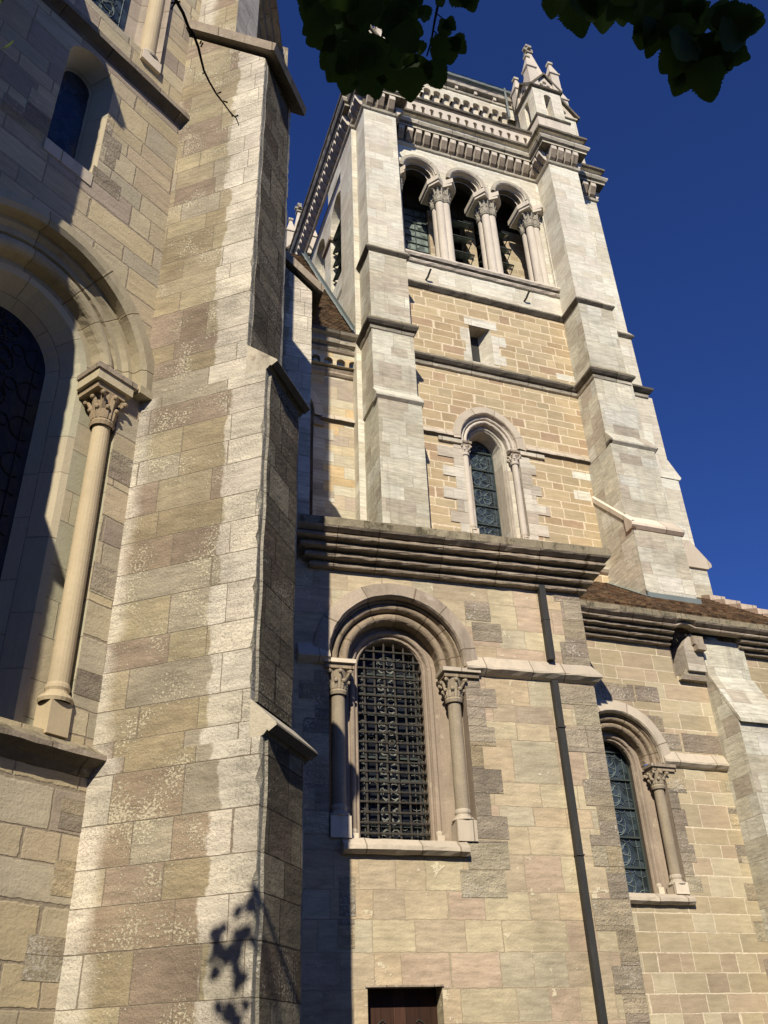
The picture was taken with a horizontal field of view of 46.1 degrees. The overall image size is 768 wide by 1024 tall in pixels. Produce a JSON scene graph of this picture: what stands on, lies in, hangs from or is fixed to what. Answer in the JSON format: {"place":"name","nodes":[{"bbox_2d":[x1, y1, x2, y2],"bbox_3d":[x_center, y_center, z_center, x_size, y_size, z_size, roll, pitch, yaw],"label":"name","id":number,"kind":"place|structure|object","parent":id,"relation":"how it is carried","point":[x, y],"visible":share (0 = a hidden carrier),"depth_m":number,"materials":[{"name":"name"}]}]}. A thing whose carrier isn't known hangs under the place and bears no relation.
{"place":"outdoors","nodes":[
{"label":"outdoors","id":0,"kind":"place"},
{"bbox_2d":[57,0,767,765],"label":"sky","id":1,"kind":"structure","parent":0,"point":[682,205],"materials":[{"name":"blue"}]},
{"bbox_2d":[286,26,717,645],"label":"bell tower","id":2,"kind":"structure","parent":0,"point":[456,250],"depth_m":22.69,"materials":[{"name":"stone"}]},
{"bbox_2d":[470,337,480,362],"bbox_3d":[2.301,-3.973,22.873,0.320,1.300,0.040,9,-34,-17],"label":"slit window","id":3,"kind":"structure","parent":2,"relation":"in","point":[474,341],"depth_m":22.96,"materials":[{"name":"grey glass"}]},
{"bbox_2d":[470,441,501,535],"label":"window","id":4,"kind":"structure","parent":2,"relation":"in","point":[482,466],"depth_m":20.88,"materials":[{"name":"teal glass"}]},
{"bbox_2d":[579,581,767,1023],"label":"chapel","id":5,"kind":"structure","parent":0,"point":[685,719],"depth_m":15.11,"materials":[{"name":"stone"}]},
{"bbox_2d":[603,741,650,892],"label":"window","id":6,"kind":"structure","parent":5,"relation":"in","point":[635,866],"depth_m":14.93,"materials":[{"name":"teal glass"}]},
{"label":"ground","id":7,"kind":"structure","parent":0,"visible":0},
{"bbox_2d":[0,0,281,1023],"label":"apse","id":8,"kind":"structure","parent":7,"relation":"on","point":[94,116],"depth_m":9.46,"materials":[{"name":"stone"}]},
{"bbox_2d":[0,306,44,578],"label":"window","id":9,"kind":"structure","parent":8,"relation":"in","point":[22,363],"depth_m":9.22,"materials":[{"name":"black glass"}]},
{"bbox_2d":[47,71,88,158],"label":"lancet window","id":10,"kind":"structure","parent":8,"relation":"in","point":[65,127],"depth_m":11.13,"materials":[{"name":"blue glass"}]},
{"bbox_2d":[91,0,129,31],"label":"clerestory window","id":11,"kind":"structure","parent":8,"relation":"in","point":[116,10],"depth_m":12.72,"materials":[{"name":"blue glass"}]},
{"bbox_2d":[3,250,357,518],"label":"transept","id":12,"kind":"structure","parent":7,"relation":"on","point":[332,472],"depth_m":20.09,"materials":[{"name":"stone"}]},
{"bbox_2d":[54,0,317,1023],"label":"buttress","id":13,"kind":"structure","parent":7,"relation":"on","point":[186,904],"depth_m":8.16,"materials":[{"name":"stone"}]},
{"bbox_2d":[280,46,329,837],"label":"buttress","id":14,"kind":"structure","parent":7,"relation":"on","point":[303,289],"depth_m":15.68,"materials":[{"name":"stone"}]},
{"bbox_2d":[0,0,765,124],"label":"linden tree","id":15,"kind":"object","parent":7,"relation":"on","point":[358,56],"visible":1,"depth_m":3.04,"materials":[{"name":"green plant"}]},
{"bbox_2d":[292,513,650,1023],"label":"sacristy","id":16,"kind":"structure","parent":7,"relation":"on","point":[468,910],"depth_m":12.27,"materials":[{"name":"stone"}]},
{"bbox_2d":[357,647,425,839],"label":"window","id":17,"kind":"structure","parent":16,"relation":"in","point":[395,828],"depth_m":12.81,"materials":[{"name":"black glass"}]},
{"bbox_2d":[357,644,430,839],"bbox_3d":[0.099,3.202,12.750,0.994,2.885,0.160,7,-34,-14],"label":"window grille","id":18,"kind":"object","parent":16,"relation":"attached to","point":[397,762],"depth_m":12.63,"materials":[{"name":"metal"}]},
{"bbox_2d":[367,988,437,1023],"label":"door","id":19,"kind":"structure","parent":16,"relation":"in","point":[402,1005],"depth_m":10.76,"materials":[{"name":"brown wood"}]},
{"bbox_2d":[537,584,607,1023],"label":"downpipe","id":20,"kind":"object","parent":16,"relation":"attached to","point":[597,985],"visible":1,"depth_m":12.20,"materials":[{"name":"grey metal"}]}
]}

